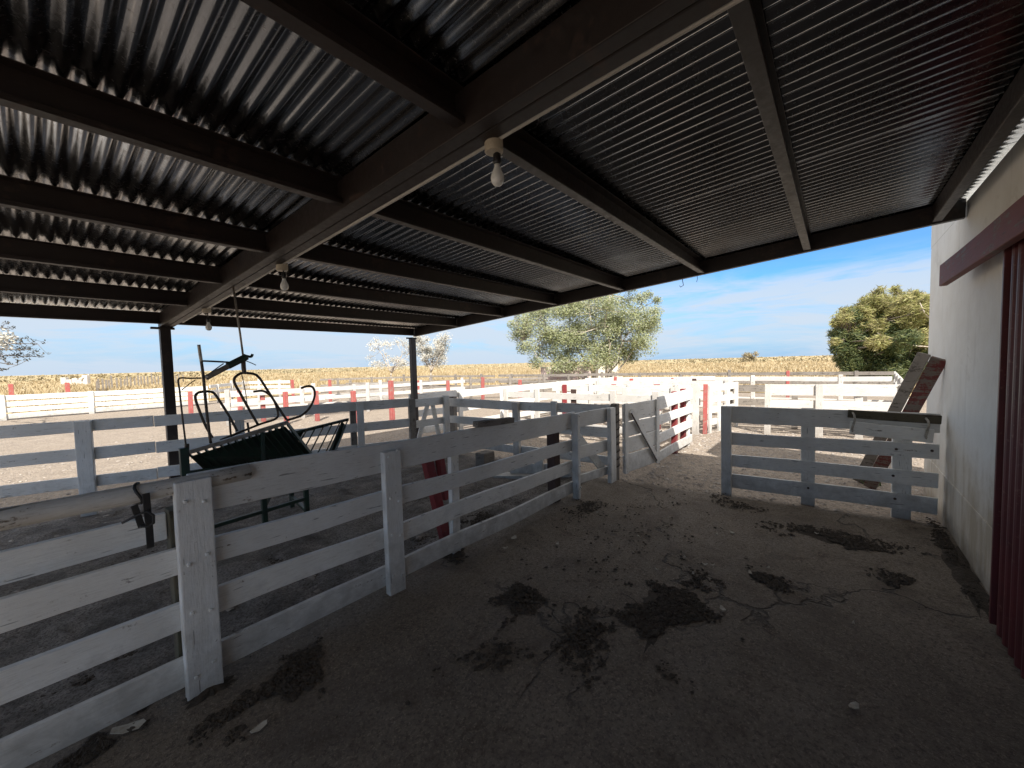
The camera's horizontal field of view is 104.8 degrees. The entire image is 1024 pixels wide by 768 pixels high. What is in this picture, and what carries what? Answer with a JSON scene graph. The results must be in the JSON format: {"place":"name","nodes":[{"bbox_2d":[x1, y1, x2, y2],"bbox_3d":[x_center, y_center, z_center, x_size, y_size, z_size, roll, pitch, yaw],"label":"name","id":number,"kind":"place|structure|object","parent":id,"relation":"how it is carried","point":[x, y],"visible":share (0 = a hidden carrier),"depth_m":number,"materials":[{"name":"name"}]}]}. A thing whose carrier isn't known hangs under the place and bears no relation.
{"place":"outdoors","nodes":[
{"label":"outdoors","id":0,"kind":"place"},
{"bbox_2d":[0,452,589,738],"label":"pen soil","id":1,"kind":"structure","parent":0,"point":[35,638],"depth_m":3.21,"materials":[{"name":"brown soil"}]},
{"bbox_2d":[177,286,348,528],"bbox_3d":[-2.508,0.277,4.300,0.816,2.520,1.906,1,4,39],"label":"livestock cradle","id":2,"kind":"object","parent":1,"relation":"on","point":[283,441],"visible":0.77,"depth_m":3.79,"materials":[{"name":"metal"}]},
{"bbox_2d":[422,459,449,539],"bbox_3d":[-0.684,1.068,3.589,0.184,1.143,0.305,1,4,39],"label":"leaning post","id":3,"kind":"object","parent":1,"relation":"on","point":[436,468],"visible":0.27,"depth_m":3.56,"materials":[{"name":"red paint"}]},
{"bbox_2d":[32,476,989,767],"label":"manure crumbs","id":4,"kind":"object","parent":1,"relation":"on","point":[282,680],"visible":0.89,"depth_m":2.53,"materials":[{"name":"black soil"}]},
{"bbox_2d":[493,472,533,478],"bbox_3d":[0.028,1.356,5.850,1.074,0.074,0.222,-1,3,12],"label":"loose board","id":5,"kind":"object","parent":1,"relation":"on","point":[508,475],"visible":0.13,"depth_m":5.78,"materials":[{"name":"white paint"}]},
{"bbox_2d":[0,355,917,413],"bbox_3d":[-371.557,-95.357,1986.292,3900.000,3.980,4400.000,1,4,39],"label":"dry field","id":6,"kind":"structure","parent":0,"point":[635,363],"depth_m":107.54,"materials":[{"name":"yellow plant"}]},
{"bbox_2d":[60,374,90,384],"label":"pale ruin","id":7,"kind":"object","parent":6,"relation":"on","point":[85,379],"visible":0.67,"depth_m":61.80,"materials":[{"name":"white paint"}]},
{"bbox_2d":[596,357,618,377],"bbox_3d":[8.118,-1.302,33.970,1.892,2.097,1.601,-1,3,0],"label":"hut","id":8,"kind":"object","parent":6,"relation":"on","point":[615,369],"visible":0.05,"depth_m":33.28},
{"bbox_2d":[0,226,931,375],"label":"sky","id":9,"kind":"structure","parent":0,"point":[780,307],"materials":[{"name":"blue"}]},
{"bbox_2d":[0,414,941,706],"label":"gravel","id":10,"kind":"structure","parent":0,"point":[620,472],"depth_m":6.26,"materials":[{"name":"beige gravel"}]},
{"bbox_2d":[0,385,942,526],"bbox_3d":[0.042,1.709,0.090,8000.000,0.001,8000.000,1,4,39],"label":"ground","id":11,"kind":"structure","parent":0,"point":[29,444],"depth_m":8.08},
{"bbox_2d":[8,384,13,400],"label":"field post","id":12,"kind":"object","parent":11,"relation":"on","point":[11,389],"visible":0.53,"depth_m":25.95,"materials":[{"name":"red wood"}]},
{"bbox_2d":[0,321,48,370],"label":"sparse tree","id":13,"kind":"object","parent":11,"relation":"on","point":[4,337],"visible":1,"depth_m":11.09,"materials":[{"name":"grey plant"}]},
{"bbox_2d":[65,382,70,397],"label":"field post","id":14,"kind":"object","parent":11,"relation":"on","point":[67,387],"visible":0.54,"depth_m":25.94,"materials":[{"name":"red wood"}]},
{"bbox_2d":[0,386,208,420],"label":"board fence","id":15,"kind":"object","parent":11,"relation":"on","point":[90,399],"visible":0.77,"depth_m":16.74,"materials":[{"name":"white paint"}]},
{"bbox_2d":[187,392,193,412],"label":"red post","id":16,"kind":"object","parent":11,"relation":"on","point":[190,402],"visible":0.6,"depth_m":13.49,"materials":[{"name":"red wood"}]},
{"bbox_2d":[0,398,410,516],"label":"board fence","id":17,"kind":"object","parent":11,"relation":"on","point":[85,453],"visible":0.68,"depth_m":4.92,"materials":[{"name":"white paint"}]},
{"bbox_2d":[237,391,242,409],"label":"red post","id":18,"kind":"object","parent":11,"relation":"on","point":[239,399],"visible":0.28,"depth_m":13.26,"materials":[{"name":"red wood"}]},
{"bbox_2d":[209,379,289,402],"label":"board fence","id":19,"kind":"object","parent":11,"relation":"on","point":[231,388],"visible":0.56,"depth_m":23.75,"materials":[{"name":"white paint"}]},
{"bbox_2d":[260,395,265,421],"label":"red post","id":20,"kind":"object","parent":11,"relation":"on","point":[262,397],"visible":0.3,"depth_m":12.91,"materials":[{"name":"red wood"}]},
{"bbox_2d":[282,392,288,421],"bbox_3d":[-6.967,0.785,12.153,0.128,1.100,0.125,1,4,39],"label":"red post","id":21,"kind":"object","parent":11,"relation":"on","point":[285,399],"visible":0.5,"depth_m":12.10,"materials":[{"name":"red wood"}]},
{"bbox_2d":[0,412,581,767],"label":"board fence","id":22,"kind":"object","parent":11,"relation":"on","point":[185,563],"visible":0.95,"depth_m":2.07,"materials":[{"name":"white paint"}]},
{"bbox_2d":[121,482,154,548],"bbox_3d":[-1.768,0.624,1.889,0.122,0.314,0.110,-3,3,-23],"label":"strap","id":23,"kind":"object","parent":22,"relation":"attached to","point":[149,515],"visible":0.94,"depth_m":1.86,"materials":[{"name":"black leather"}]},
{"bbox_2d":[473,417,513,426],"bbox_3d":[-0.167,0.365,3.789,0.072,0.078,0.527,1,4,39],"label":"timber offcut","id":24,"kind":"object","parent":22,"relation":"on","point":[493,422],"visible":1,"depth_m":3.74,"materials":[{"name":"wood"}]},
{"bbox_2d":[290,380,295,402],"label":"red post","id":25,"kind":"object","parent":11,"relation":"on","point":[292,384],"visible":0.46,"depth_m":19.62,"materials":[{"name":"red wood"}]},
{"bbox_2d":[230,380,388,414],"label":"board fence","id":26,"kind":"object","parent":11,"relation":"on","point":[381,397],"visible":0.36,"depth_m":14.29,"materials":[{"name":"white wood"}]},
{"bbox_2d":[313,391,319,420],"bbox_3d":[-6.308,0.753,12.739,0.121,1.070,0.121,1,4,39],"label":"red post","id":27,"kind":"object","parent":11,"relation":"on","point":[317,416],"visible":0.43,"depth_m":12.70,"materials":[{"name":"red wood"}]},
{"bbox_2d":[328,380,331,401],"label":"red post","id":28,"kind":"object","parent":11,"relation":"on","point":[329,385],"visible":0.55,"depth_m":19.84,"materials":[{"name":"red wood"}]},
{"bbox_2d":[220,378,464,425],"bbox_3d":[-5.542,0.545,15.112,9.101,1.201,0.098,-4,4,-42],"label":"board fence","id":29,"kind":"object","parent":11,"relation":"on","point":[226,395],"visible":0.64,"depth_m":14.19,"materials":[{"name":"white wood"}]},
{"bbox_2d":[350,391,356,420],"bbox_3d":[-4.701,0.752,11.731,0.126,1.100,0.131,1,4,39],"label":"red post","id":30,"kind":"object","parent":11,"relation":"on","point":[353,395],"visible":0.41,"depth_m":11.68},
{"bbox_2d":[365,336,417,380],"bbox_3d":[-9.005,-1.601,30.103,3.759,4.097,4.235,-3,3,-30],"label":"pale sapling","id":31,"kind":"object","parent":11,"relation":"on","point":[402,362],"visible":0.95,"depth_m":29.69,"materials":[{"name":"white plant"}]},
{"bbox_2d":[388,381,394,419],"bbox_3d":[-3.428,0.600,11.238,0.126,1.394,0.124,1,4,39],"label":"red post","id":32,"kind":"object","parent":11,"relation":"on","point":[391,396],"visible":0.62,"depth_m":11.19,"materials":[{"name":"red wood"}]},
{"bbox_2d":[320,374,494,393],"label":"timber fence","id":33,"kind":"object","parent":11,"relation":"on","point":[455,376],"visible":0.52,"depth_m":23.38,"materials":[{"name":"white wood"}]},
{"bbox_2d":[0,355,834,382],"bbox_3d":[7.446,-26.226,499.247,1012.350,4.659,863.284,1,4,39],"label":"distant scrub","id":34,"kind":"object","parent":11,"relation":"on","point":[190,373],"visible":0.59,"depth_m":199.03,"materials":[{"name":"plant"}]},
{"bbox_2d":[408,395,449,438],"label":"braced gate","id":35,"kind":"structure","parent":11,"relation":"on","point":[435,421],"depth_m":7.04,"materials":[{"name":"white paint"}]},
{"bbox_2d":[412,332,452,377],"bbox_3d":[-5.803,-1.736,28.991,3.071,4.329,3.018,-2,3,-8],"label":"pale sapling","id":36,"kind":"object","parent":11,"relation":"on","point":[439,351],"visible":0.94,"depth_m":28.76,"materials":[{"name":"white plant"}]},
{"bbox_2d":[346,375,547,399],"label":"board fence","id":37,"kind":"object","parent":11,"relation":"on","point":[470,385],"visible":0.37,"depth_m":19.13,"materials":[{"name":"white wood"}]},
{"bbox_2d":[446,381,449,390],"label":"red post","id":38,"kind":"object","parent":11,"relation":"on","point":[447,385],"visible":0.46,"depth_m":16.31,"materials":[{"name":"red wood"}]},
{"bbox_2d":[481,377,484,399],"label":"red post","id":39,"kind":"object","parent":11,"relation":"on","point":[482,386],"visible":0.54,"depth_m":18.07,"materials":[{"name":"red wood"}]},
{"bbox_2d":[408,377,613,433],"bbox_3d":[1.070,0.552,11.899,0.107,1.202,9.573,1,4,43],"label":"board fence","id":40,"kind":"object","parent":11,"relation":"on","point":[475,392],"visible":0.27,"depth_m":10.34,"materials":[{"name":"white paint"}]},
{"bbox_2d":[0,0,1023,498],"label":"open shelter","id":41,"kind":"object","parent":11,"relation":"on","point":[166,166],"visible":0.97,"depth_m":2.06,"materials":[{"name":"brown paint"}]},
{"bbox_2d":[202,308,211,330],"bbox_3d":[-3.413,-0.732,4.414,0.084,0.270,0.084,1,4,39],"label":"lamp fitting","id":42,"kind":"object","parent":41,"relation":"hanging from","point":[208,326],"visible":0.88,"depth_m":4.39,"materials":[{"name":"beige plastic"}]},
{"bbox_2d":[276,263,288,290],"bbox_3d":[-1.845,-0.866,3.169,0.084,0.230,0.084,1,4,39],"label":"lamp fitting","id":43,"kind":"object","parent":41,"relation":"attached to","point":[283,269],"visible":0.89,"depth_m":3.15,"materials":[{"name":"beige plastic"}]},
{"bbox_2d":[182,0,742,322],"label":"conduit pipe","id":44,"kind":"object","parent":41,"relation":"attached to","point":[727,6],"visible":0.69,"depth_m":1.62,"materials":[{"name":"grey plastic"}]},
{"bbox_2d":[484,137,503,186],"bbox_3d":[-0.080,-0.998,1.769,0.084,0.220,0.084,1,4,39],"label":"lamp fitting","id":45,"kind":"object","parent":41,"relation":"attached to","point":[493,146],"visible":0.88,"depth_m":1.75,"materials":[{"name":"beige plastic"}]},
{"bbox_2d":[449,396,610,464],"bbox_3d":[0.103,0.856,6.551,3.220,1.201,0.160,1,4,37],"label":"board fence","id":46,"kind":"object","parent":11,"relation":"on","point":[516,407],"visible":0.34,"depth_m":6.46,"materials":[{"name":"white paint"}]},
{"bbox_2d":[510,460,571,476],"bbox_3d":[0.413,1.230,5.780,0.911,0.521,0.096,-1,3,10],"label":"board","id":47,"kind":"object","parent":11,"relation":"on","point":[539,466],"visible":0.21,"depth_m":5.81,"materials":[{"name":"white paint"}]},
{"bbox_2d":[540,366,590,379],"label":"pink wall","id":48,"kind":"structure","parent":11,"relation":"on","point":[558,378],"depth_m":32.87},
{"bbox_2d":[503,388,661,445],"bbox_3d":[1.323,0.717,8.630,3.798,1.201,0.144,1,4,36],"label":"board fence","id":49,"kind":"object","parent":11,"relation":"on","point":[573,396],"visible":0.36,"depth_m":8.47,"materials":[{"name":"white wood"}]},
{"bbox_2d":[506,289,664,384],"bbox_3d":[5.437,-3.378,26.116,11.754,7.470,6.838,-2,3,-7],"label":"silver tree","id":50,"kind":"object","parent":11,"relation":"on","point":[607,325],"visible":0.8,"depth_m":25.08,"materials":[{"name":"green plant"}]},
{"bbox_2d":[570,407,616,482],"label":"braced gate","id":51,"kind":"structure","parent":11,"relation":"on","point":[597,416],"depth_m":5.34,"materials":[{"name":"white paint"}]},
{"bbox_2d":[611,403,618,479],"bbox_3d":[1.456,0.875,5.567,0.096,1.201,0.110,1,4,39],"label":"gate post","id":52,"kind":"object","parent":11,"relation":"on","point":[616,405],"visible":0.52,"depth_m":5.52,"materials":[{"name":"white wood"}]},
{"bbox_2d":[616,412,619,467],"bbox_3d":[1.453,0.793,5.563,0.142,0.880,0.149,1,4,39],"label":"chain","id":53,"kind":"object","parent":52,"relation":"attached to","point":[619,441],"visible":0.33,"depth_m":5.51,"materials":[{"name":"metal"}]},
{"bbox_2d":[552,384,699,429],"bbox_3d":[2.766,0.609,10.028,3.655,1.202,0.147,0,3,25],"label":"board fence","id":54,"kind":"object","parent":11,"relation":"on","point":[590,388],"visible":0.3,"depth_m":10.20,"materials":[{"name":"white paint"}]},
{"bbox_2d":[622,387,675,427],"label":"board fence","id":55,"kind":"object","parent":11,"relation":"on","point":[640,391],"visible":0.27,"depth_m":8.88,"materials":[{"name":"white wood"}]},
{"bbox_2d":[629,376,692,384],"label":"board fence","id":56,"kind":"object","parent":11,"relation":"on","point":[663,382],"visible":0.16,"depth_m":12.12,"materials":[{"name":"white wood"}]},
{"bbox_2d":[594,379,733,410],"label":"board fence","id":57,"kind":"object","parent":11,"relation":"on","point":[599,382],"visible":0.21,"depth_m":12.23,"materials":[{"name":"white wood"}]},
{"bbox_2d":[657,388,691,460],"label":"board fence","id":58,"kind":"object","parent":11,"relation":"on","point":[682,397],"visible":0.8,"depth_m":7.12,"materials":[{"name":"white paint"}]},
{"bbox_2d":[622,399,659,473],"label":"plank gate","id":59,"kind":"structure","parent":58,"relation":"attached to","point":[636,412],"depth_m":5.89,"materials":[{"name":"white paint"}]},
{"bbox_2d":[692,383,698,434],"bbox_3d":[4.160,0.602,8.943,0.152,1.260,0.102,0,3,28],"label":"gate post","id":60,"kind":"object","parent":11,"relation":"on","point":[695,408],"visible":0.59,"depth_m":8.90,"materials":[{"name":"white wood"}]},
{"bbox_2d":[498,370,893,397],"bbox_3d":[6.537,0.024,18.550,16.776,1.291,0.544,0,4,31],"label":"timber fence","id":61,"kind":"object","parent":11,"relation":"on","point":[729,373],"visible":0.41,"depth_m":16.90,"materials":[{"name":"white wood"}]},
{"bbox_2d":[703,384,707,433],"bbox_3d":[4.397,0.614,8.972,0.104,1.222,0.109,0,3,28],"label":"gate post","id":62,"kind":"object","parent":11,"relation":"on","point":[705,396],"visible":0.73,"depth_m":8.93,"materials":[{"name":"red wood"}]},
{"bbox_2d":[707,382,737,433],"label":"lattice gate","id":63,"kind":"structure","parent":11,"relation":"on","point":[719,397],"depth_m":9.26,"materials":[{"name":"white paint"}]},
{"bbox_2d":[585,375,891,406],"bbox_3d":[6.817,0.330,13.164,8.692,1.232,0.783,0,3,25],"label":"board fence","id":64,"kind":"object","parent":11,"relation":"on","point":[840,379],"visible":0.31,"depth_m":12.52,"materials":[{"name":"white wood"}]},
{"bbox_2d":[738,351,759,362],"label":"field shrub","id":65,"kind":"object","parent":11,"relation":"on","point":[749,356],"visible":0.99,"depth_m":129.51,"materials":[{"name":"grey plant"}]},
{"bbox_2d":[730,382,870,428],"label":"board fence","id":66,"kind":"object","parent":11,"relation":"on","point":[749,388],"visible":0.3,"depth_m":9.77,"materials":[{"name":"white wood"}]},
{"bbox_2d":[721,406,940,519],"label":"board gate","id":67,"kind":"structure","parent":11,"relation":"on","point":[902,478],"depth_m":4.40,"materials":[{"name":"white paint"}]},
{"bbox_2d":[851,412,855,434],"bbox_3d":[3.663,0.420,4.231,0.043,0.254,0.157,1,4,39],"label":"rope tie","id":68,"kind":"object","parent":67,"relation":"attached to","point":[854,421],"visible":0.85,"depth_m":4.18,"materials":[{"name":"fabric"}]},
{"bbox_2d":[849,421,934,442],"bbox_3d":[3.878,0.488,4.046,0.638,0.179,0.031,1,4,34],"label":"loose board","id":69,"kind":"object","parent":67,"relation":"attached to","point":[892,432],"visible":1,"depth_m":4.02,"materials":[{"name":"white paint"}]},
{"bbox_2d":[847,410,941,423],"bbox_3d":[3.913,0.335,4.055,0.706,0.112,0.039,1,4,33],"label":"old board","id":70,"kind":"object","parent":67,"relation":"attached to","point":[899,417],"visible":0.98,"depth_m":4.03,"materials":[{"name":"grey wood"}]},
{"bbox_2d":[924,417,930,439],"bbox_3d":[4.126,0.454,3.926,0.043,0.254,0.157,1,4,39],"label":"rope tie","id":71,"kind":"object","parent":67,"relation":"attached to","point":[928,428],"visible":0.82,"depth_m":3.88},
{"bbox_2d":[764,384,907,438],"bbox_3d":[6.658,0.603,8.246,2.345,1.209,0.157,0,3,29],"label":"board fence","id":72,"kind":"object","parent":11,"relation":"on","point":[858,392],"visible":0.47,"depth_m":8.23,"materials":[{"name":"white wood"}]},
{"bbox_2d":[825,284,929,384],"bbox_3d":[18.784,-2.252,19.235,5.471,5.299,11.002,1,4,39],"label":"feathery bush","id":73,"kind":"object","parent":11,"relation":"on","point":[877,330],"visible":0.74,"depth_m":17.76,"materials":[{"name":"green plant"}]},
{"bbox_2d":[853,352,930,483],"bbox_3d":[4.739,0.476,4.958,0.060,1.736,0.740,-3,3,-20],"label":"leaning plank","id":74,"kind":"object","parent":11,"relation":"on","point":[910,380],"visible":0.66,"depth_m":4.78,"materials":[{"name":"wood"}]},
{"bbox_2d":[893,371,902,398],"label":"board fence","id":75,"kind":"object","parent":11,"relation":"on","point":[897,379],"visible":0.29,"depth_m":12.21,"materials":[{"name":"white wood"}]},
{"bbox_2d":[863,356,945,489],"bbox_3d":[4.451,0.535,4.516,0.113,1.699,1.120,-1,3,13],"label":"leaning plank","id":76,"kind":"object","parent":11,"relation":"on","point":[928,378],"visible":0.57,"depth_m":4.20,"materials":[{"name":"red wood"}]},
{"bbox_2d":[923,134,1023,678],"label":"white building","id":77,"kind":"structure","parent":11,"relation":"on","point":[975,399],"depth_m":2.81,"materials":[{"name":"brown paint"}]},
{"bbox_2d":[996,238,1023,678],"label":"door","id":78,"kind":"structure","parent":77,"relation":"in","point":[1010,604],"depth_m":2.15,"materials":[{"name":"red metal"}]},
{"bbox_2d":[475,450,494,465],"bbox_3d":[-0.432,1.240,6.351,0.200,0.300,0.260,1,4,39],"label":"timber block","id":79,"kind":"object","parent":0,"point":[484,457],"depth_m":6.27,"materials":[{"name":"wood"}]},
{"bbox_2d":[25,477,1023,767],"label":"concrete floor","id":80,"kind":"structure","parent":0,"point":[937,683],"depth_m":2.15,"materials":[{"name":"grey concrete"}]},
{"bbox_2d":[110,719,145,733],"bbox_3d":[-1.793,1.602,1.843,0.132,0.014,0.055,-3,3,-22],"label":"dry leaf","id":81,"kind":"object","parent":80,"relation":"on","point":[138,724],"visible":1,"depth_m":1.84,"materials":[{"name":"beige plant"}]},
{"bbox_2d":[182,675,237,709],"bbox_3d":[-1.578,1.593,2.056,0.136,0.037,0.278,1,4,39],"label":"manure patch","id":82,"kind":"object","parent":80,"relation":"on","point":[213,690],"visible":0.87,"depth_m":2.03,"materials":[{"name":"black soil"}]},
{"bbox_2d":[250,719,266,732],"bbox_3d":[-1.173,1.588,1.826,0.035,0.014,0.073,1,4,39],"label":"dry leaf","id":83,"kind":"object","parent":80,"relation":"on","point":[260,726],"visible":1,"depth_m":1.83,"materials":[{"name":"beige plant"}]},
{"bbox_2d":[442,548,464,558],"bbox_3d":[-0.509,1.496,3.495,0.194,0.037,0.317,1,4,39],"label":"manure patch","id":84,"kind":"object","parent":80,"relation":"on","point":[462,549],"visible":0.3,"depth_m":3.45,"materials":[{"name":"brown soil"}]},
{"bbox_2d":[636,583,699,652],"bbox_3d":[1.008,1.507,2.620,0.452,0.018,1.032,1,4,39],"label":"manure patch","id":85,"kind":"object","parent":80,"relation":"on","point":[652,595],"visible":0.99,"depth_m":2.60,"materials":[{"name":"black soil"}]},
{"bbox_2d":[750,576,763,582],"bbox_3d":[1.877,1.468,2.971,0.184,0.014,0.217,1,4,39],"label":"manure patch","id":86,"kind":"object","parent":80,"relation":"on","point":[756,580],"visible":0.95,"depth_m":2.95,"materials":[{"name":"black soil"}]},
{"bbox_2d":[796,530,888,551],"bbox_3d":[2.980,1.409,3.565,0.803,0.015,0.298,1,4,39],"label":"manure patch","id":87,"kind":"object","parent":80,"relation":"on","point":[819,537],"visible":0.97,"depth_m":3.58,"materials":[{"name":"brown soil"}]},
{"bbox_2d":[848,701,858,708],"bbox_3d":[1.612,1.518,1.859,0.064,0.014,0.034,-3,4,-34],"label":"dry leaf","id":88,"kind":"object","parent":80,"relation":"on","point":[854,705],"visible":1,"depth_m":1.86,"materials":[{"name":"beige plant"}]},
{"bbox_2d":[933,522,989,618],"bbox_3d":[3.523,1.418,3.108,0.172,0.015,2.113,1,4,39],"label":"manure patch","id":89,"kind":"object","parent":80,"relation":"on","point":[958,573],"visible":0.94,"depth_m":2.92,"materials":[{"name":"brown soil"}]}
]}

